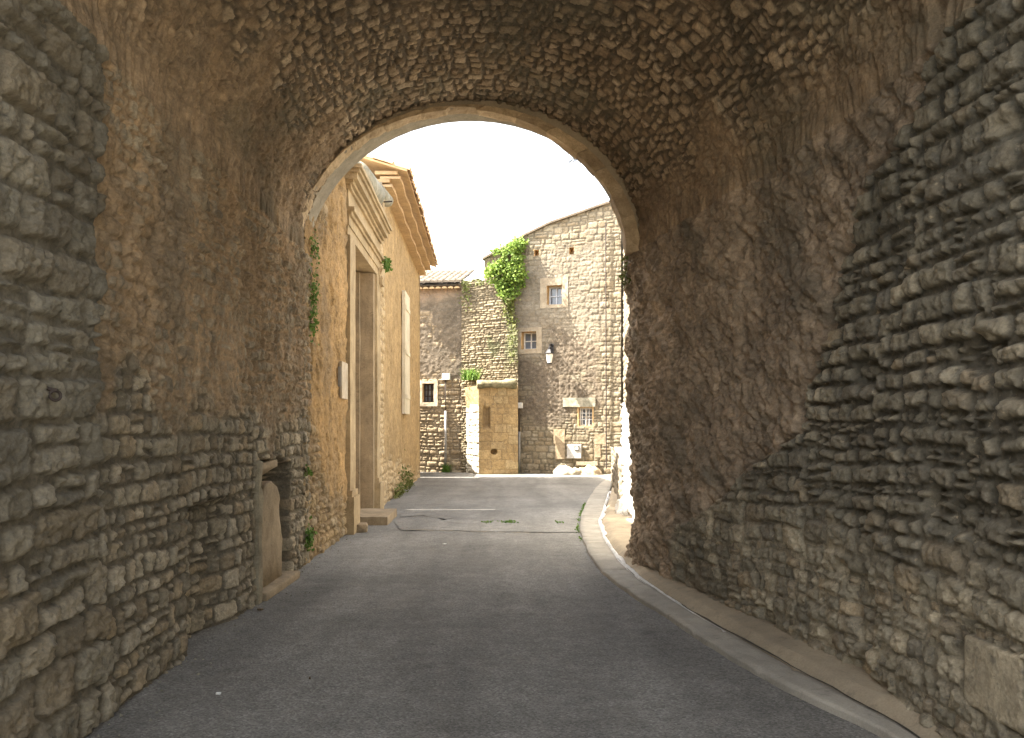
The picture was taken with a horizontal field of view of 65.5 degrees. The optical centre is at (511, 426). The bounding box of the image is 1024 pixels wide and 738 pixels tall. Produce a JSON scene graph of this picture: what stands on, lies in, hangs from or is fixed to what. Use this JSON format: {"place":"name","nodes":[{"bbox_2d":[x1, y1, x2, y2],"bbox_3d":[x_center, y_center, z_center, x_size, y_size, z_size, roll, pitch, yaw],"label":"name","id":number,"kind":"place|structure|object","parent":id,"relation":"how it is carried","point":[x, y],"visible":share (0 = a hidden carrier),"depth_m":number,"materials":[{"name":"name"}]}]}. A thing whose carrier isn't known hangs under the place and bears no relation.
{"place":"outdoors","nodes":[
{"label":"outdoors","id":0,"kind":"place"},
{"bbox_2d":[84,472,880,737],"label":"road","id":1,"kind":"structure","parent":0,"point":[487,634],"depth_m":5.58,"materials":[{"name":"grey asphalt"}]},
{"bbox_2d":[356,522,367,532],"bbox_3d":[-2.307,1.553,12.197,0.199,0.160,0.316,0,0,-12],"label":"rubble stone","id":2,"kind":"object","parent":1,"relation":"on","point":[362,526],"visible":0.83,"depth_m":12.06,"materials":[{"name":"stone"}]},
{"bbox_2d":[360,508,396,524],"bbox_3d":[-2.472,1.549,13.604,0.892,0.183,1.318,0,0,0],"label":"stone step","id":3,"kind":"object","parent":1,"relation":"on","point":[373,516],"visible":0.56,"depth_m":13.23,"materials":[{"name":"stone"}]},
{"bbox_2d":[401,513,451,519],"bbox_3d":[-1.573,1.594,14.116,0.731,0.001,1.386,0,0,-35],"label":"road patch","id":4,"kind":"object","parent":1,"relation":"on","point":[425,514],"visible":1,"depth_m":14.28,"materials":[{"name":"grey asphalt"}]},
{"bbox_2d":[439,464,452,471],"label":"foot tuft","id":5,"kind":"object","parent":1,"relation":"on","point":[446,468],"visible":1,"depth_m":27.82,"materials":[{"name":"green plant"}]},
{"bbox_2d":[97,498,833,737],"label":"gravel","id":6,"kind":"structure","parent":1,"relation":"on","point":[247,641],"depth_m":5.52,"materials":[{"name":"grey gravel"}]},
{"bbox_2d":[395,517,577,531],"bbox_3d":[-0.476,1.594,13.054,3.003,0.001,2.069,0,0,0],"label":"road patch","id":7,"kind":"object","parent":1,"relation":"on","point":[426,523],"visible":0.92,"depth_m":12.70,"materials":[{"name":"grey asphalt"}]},
{"bbox_2d":[481,520,563,523],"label":"seam weeds","id":8,"kind":"object","parent":7,"relation":"on","point":[510,521],"visible":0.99,"depth_m":13.20,"materials":[{"name":"green plant"}]},
{"bbox_2d":[574,502,585,540],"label":"kerb weeds","id":9,"kind":"object","parent":1,"relation":"on","point":[579,519],"visible":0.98,"depth_m":13.52,"materials":[{"name":"green plant"}]},
{"bbox_2d":[368,121,608,280],"label":"sky","id":10,"kind":"structure","parent":0,"point":[480,185],"materials":[{"name":"white"}]},
{"bbox_2d":[602,487,941,737],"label":"verge","id":11,"kind":"structure","parent":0,"point":[857,683],"depth_m":5.61,"materials":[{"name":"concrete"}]},
{"label":"ground","id":12,"kind":"structure","parent":0,"visible":0},
{"bbox_2d":[302,175,347,565],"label":"courtyard wall","id":13,"kind":"structure","parent":12,"relation":"on","point":[327,408],"depth_m":10.57,"materials":[{"name":"beige stone"}]},
{"bbox_2d":[309,229,319,263],"bbox_3d":[-2.338,-2.143,9.470,0.110,0.418,0.324,0,0,10],"label":"wall plant","id":14,"kind":"object","parent":13,"relation":"attached to","point":[313,247],"depth_m":9.44,"materials":[{"name":"green plant"}]},
{"bbox_2d":[338,361,347,398],"bbox_3d":[-2.413,-0.660,11.390,0.044,0.520,0.541,0,0,-1],"label":"wall plaque","id":15,"kind":"object","parent":13,"relation":"attached to","point":[343,378],"depth_m":11.30,"materials":[{"name":"stone"}]},
{"bbox_2d":[344,161,392,534],"bbox_3d":[-2.906,-1.460,13.686,1.406,6.246,4.045,0,0,0],"label":"stone gateway","id":16,"kind":"object","parent":12,"relation":"on","point":[369,199],"visible":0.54,"depth_m":14.60,"materials":[{"name":"stone"}]},
{"bbox_2d":[381,256,392,272],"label":"wall plant","id":17,"kind":"object","parent":16,"relation":"attached to","point":[386,265],"depth_m":15.44,"materials":[{"name":"green plant"}]},
{"bbox_2d":[360,155,438,504],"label":"golden house","id":18,"kind":"structure","parent":12,"relation":"on","point":[407,247],"depth_m":18.77,"materials":[{"name":"paint"}]},
{"bbox_2d":[393,449,414,498],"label":"foot weeds","id":19,"kind":"object","parent":12,"relation":"on","point":[407,485],"visible":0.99,"depth_m":19.39,"materials":[{"name":"green plant"}]},
{"bbox_2d":[419,269,473,471],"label":"house","id":20,"kind":"structure","parent":12,"relation":"on","point":[440,330],"depth_m":27.99,"materials":[{"name":"stone"}]},
{"bbox_2d":[420,380,437,405],"bbox_3d":[-2.920,-1.171,28.195,0.676,0.920,0.381,0,0,7],"label":"window","id":21,"kind":"structure","parent":20,"relation":"in","point":[428,389],"depth_m":28.06,"materials":[{"name":"stone"}]},
{"bbox_2d":[442,373,449,464],"bbox_3d":[-2.305,-0.119,27.899,0.275,3.478,0.140,0,0,8],"label":"cable conduit","id":22,"kind":"object","parent":20,"relation":"attached to","point":[445,376],"visible":1,"depth_m":27.89,"materials":[{"name":"metal"}]},
{"bbox_2d":[464,386,478,473],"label":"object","id":23,"kind":"object","parent":12,"relation":"on","point":[472,422],"visible":0.98,"depth_m":27.11,"materials":[{"name":"stone"}]},
{"bbox_2d":[461,278,519,472],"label":"dry stone wall","id":24,"kind":"structure","parent":12,"relation":"on","point":[486,348],"depth_m":27.54,"materials":[{"name":"beige stone"}]},
{"bbox_2d":[459,368,479,380],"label":"ledge grass","id":25,"kind":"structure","parent":24,"relation":"on","point":[471,375],"depth_m":27.32,"materials":[{"name":"green plant"}]},
{"bbox_2d":[457,277,517,362],"bbox_3d":[-0.829,-3.665,27.393,2.260,3.051,0.204,0,0,16],"label":"wall creeper","id":26,"kind":"object","parent":24,"relation":"attached to","point":[465,288],"depth_m":27.52,"materials":[{"name":"green plant"}]},
{"bbox_2d":[477,378,517,473],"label":"ashlar buttress","id":27,"kind":"structure","parent":12,"relation":"on","point":[498,426],"depth_m":26.82,"materials":[{"name":"stone"}]},
{"bbox_2d":[0,0,1023,737],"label":"vaulted passage","id":28,"kind":"object","parent":12,"relation":"on","point":[816,206],"visible":0.98,"depth_m":5.19,"materials":[{"name":"stone"}]},
{"bbox_2d":[262,481,282,586],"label":"stone slab","id":29,"kind":"structure","parent":28,"relation":"in","point":[272,538],"depth_m":7.80,"materials":[{"name":"stone"}]},
{"bbox_2d":[304,464,312,475],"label":"wall plant","id":30,"kind":"object","parent":28,"relation":"attached to","point":[309,471],"depth_m":9.14,"materials":[{"name":"green plant"}]},
{"bbox_2d":[304,515,317,551],"bbox_3d":[-2.330,1.237,9.177,0.118,0.421,0.430,0,0,0],"label":"wall plant","id":31,"kind":"object","parent":28,"relation":"attached to","point":[309,538],"depth_m":9.17,"materials":[{"name":"green plant"}]},
{"bbox_2d":[308,298,318,345],"bbox_3d":[-2.338,-1.222,9.370,0.144,0.586,0.463,0,0,0],"label":"wall plant","id":32,"kind":"object","parent":28,"relation":"attached to","point":[313,325],"depth_m":9.37,"materials":[{"name":"green plant"}]},
{"bbox_2d":[308,258,319,313],"bbox_3d":[-2.333,-1.562,9.411,0.141,0.861,0.373,0,0,0],"label":"wall plant","id":33,"kind":"object","parent":28,"relation":"attached to","point":[312,291],"depth_m":9.40,"materials":[{"name":"green plant"}]},
{"bbox_2d":[561,153,580,178],"bbox_3d":[0.679,-2.980,9.109,0.230,0.300,0.105,0,0,0],"label":"dry twig","id":34,"kind":"object","parent":28,"relation":"hanging from","point":[571,163],"visible":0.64,"depth_m":9.10,"materials":[{"name":"white"}]},
{"bbox_2d":[618,255,631,288],"bbox_3d":[1.342,-1.806,9.255,0.202,0.429,0.476,0,0,0],"label":"hanging plant","id":35,"kind":"object","parent":28,"relation":"hanging from","point":[622,276],"visible":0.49,"depth_m":9.22,"materials":[{"name":"green plant"}]},
{"bbox_2d":[482,201,623,474],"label":"gable house","id":36,"kind":"structure","parent":12,"relation":"on","point":[570,306],"depth_m":27.00,"materials":[{"name":"stone"}]},
{"bbox_2d":[483,235,528,331],"bbox_3d":[-0.205,-4.847,27.350,1.607,3.401,1.103,0,0,0],"label":"ivy","id":37,"kind":"object","parent":36,"relation":"hanging from","point":[503,266],"visible":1,"depth_m":27.25,"materials":[{"name":"green plant"}]},
{"bbox_2d":[518,403,522,470],"bbox_3d":[0.257,0.398,27.445,0.215,2.445,0.140,0,0,17],"label":"cable conduit","id":38,"kind":"object","parent":36,"relation":"attached to","point":[520,405],"visible":0.68,"depth_m":27.43,"materials":[{"name":"metal"}]},
{"bbox_2d":[516,327,541,353],"bbox_3d":[0.639,-2.961,27.597,0.930,0.930,0.452,0,0,17],"label":"window","id":39,"kind":"structure","parent":36,"relation":"in","point":[529,339],"depth_m":27.49,"materials":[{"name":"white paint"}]},
{"bbox_2d":[545,343,553,363],"bbox_3d":[1.262,-2.466,26.918,0.316,0.727,0.590,0,0,0],"label":"wall lantern","id":40,"kind":"object","parent":36,"relation":"attached to","point":[549,352],"depth_m":26.72,"materials":[{"name":"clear glass"}]},
{"bbox_2d":[540,277,567,307],"bbox_3d":[1.491,-4.558,27.340,1.002,1.046,0.442,0,0,17],"label":"window","id":41,"kind":"structure","parent":36,"relation":"in","point":[553,291],"depth_m":27.23,"materials":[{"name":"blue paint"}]},
{"bbox_2d":[554,429,564,443],"bbox_3d":[1.617,0.336,27.131,0.396,0.506,0.099,0,0,17],"label":"door stone","id":42,"kind":"structure","parent":36,"relation":"in","point":[559,434],"depth_m":27.08,"materials":[{"name":"stone"}]},
{"bbox_2d":[555,444,564,458],"bbox_3d":[1.647,0.848,27.119,0.337,0.519,0.103,0,0,17],"label":"door stone","id":43,"kind":"structure","parent":36,"relation":"in","point":[559,448],"depth_m":27.07,"materials":[{"name":"stone"}]},
{"bbox_2d":[567,444,581,457],"bbox_3d":[2.109,0.839,26.888,0.487,0.467,0.186,0,0,17],"label":"meter box","id":44,"kind":"object","parent":36,"relation":"attached to","point":[574,450],"visible":1,"depth_m":26.82,"materials":[{"name":"grey plastic"}]},
{"bbox_2d":[577,407,593,426],"bbox_3d":[2.515,-0.332,26.984,0.568,0.706,0.284,0,0,17],"label":"window","id":45,"kind":"structure","parent":36,"relation":"in","point":[585,415],"depth_m":26.98,"materials":[{"name":"white paint"}]},
{"bbox_2d":[595,445,600,456],"bbox_3d":[2.882,0.825,26.741,0.207,0.420,0.098,0,0,16],"label":"door stone","id":46,"kind":"structure","parent":36,"relation":"in","point":[597,447],"depth_m":26.70,"materials":[{"name":"stone"}]},
{"bbox_2d":[595,434,605,444],"bbox_3d":[2.970,0.428,26.719,0.382,0.350,0.098,0,0,18],"label":"door stone","id":47,"kind":"structure","parent":36,"relation":"in","point":[598,440],"depth_m":26.67,"materials":[{"name":"stone"}]},
{"bbox_2d":[553,464,580,474],"bbox_3d":[1.800,1.624,26.590,0.913,0.738,0.677,0,0,38],"label":"boulder","id":48,"kind":"object","parent":12,"relation":"on","point":[559,469],"visible":0.59,"depth_m":26.45,"materials":[{"name":"stone"}]},
{"bbox_2d":[579,464,602,474],"bbox_3d":[2.582,1.609,26.630,0.930,0.771,0.567,0,0,0],"label":"boulder","id":49,"kind":"object","parent":12,"relation":"on","point":[588,469],"visible":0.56,"depth_m":26.47,"materials":[{"name":"stone"}]},
{"bbox_2d":[615,496,628,515],"bbox_3d":[1.973,1.550,13.877,0.330,0.713,0.860,0,0,0],"label":"boulder","id":50,"kind":"object","parent":12,"relation":"on","point":[621,505],"visible":0.33,"depth_m":13.78,"materials":[{"name":"stone"}]},
{"bbox_2d":[610,403,634,519],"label":"boundary wall","id":51,"kind":"structure","parent":12,"relation":"on","point":[621,462],"depth_m":14.01,"materials":[{"name":"stone"}]},
{"bbox_2d":[623,250,629,402],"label":"flank house","id":52,"kind":"structure","parent":12,"relation":"on","point":[626,313],"depth_m":25.76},
{"bbox_2d":[580,480,917,737],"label":"kerb strip","id":53,"kind":"object","parent":12,"relation":"on","point":[751,658],"visible":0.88,"depth_m":5.72,"materials":[{"name":"concrete"}]},
{"bbox_2d":[598,491,725,631],"bbox_3d":[1.679,1.558,12.514,0.652,0.055,12.966,0,0,3],"label":"mortar joint","id":54,"kind":"object","parent":53,"relation":"on","point":[620,559],"visible":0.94,"depth_m":9.32,"materials":[{"name":"white concrete"}]},
{"bbox_2d":[626,567,920,737],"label":"dirt joint","id":55,"kind":"object","parent":53,"relation":"on","point":[912,732],"visible":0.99,"depth_m":5.12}
]}

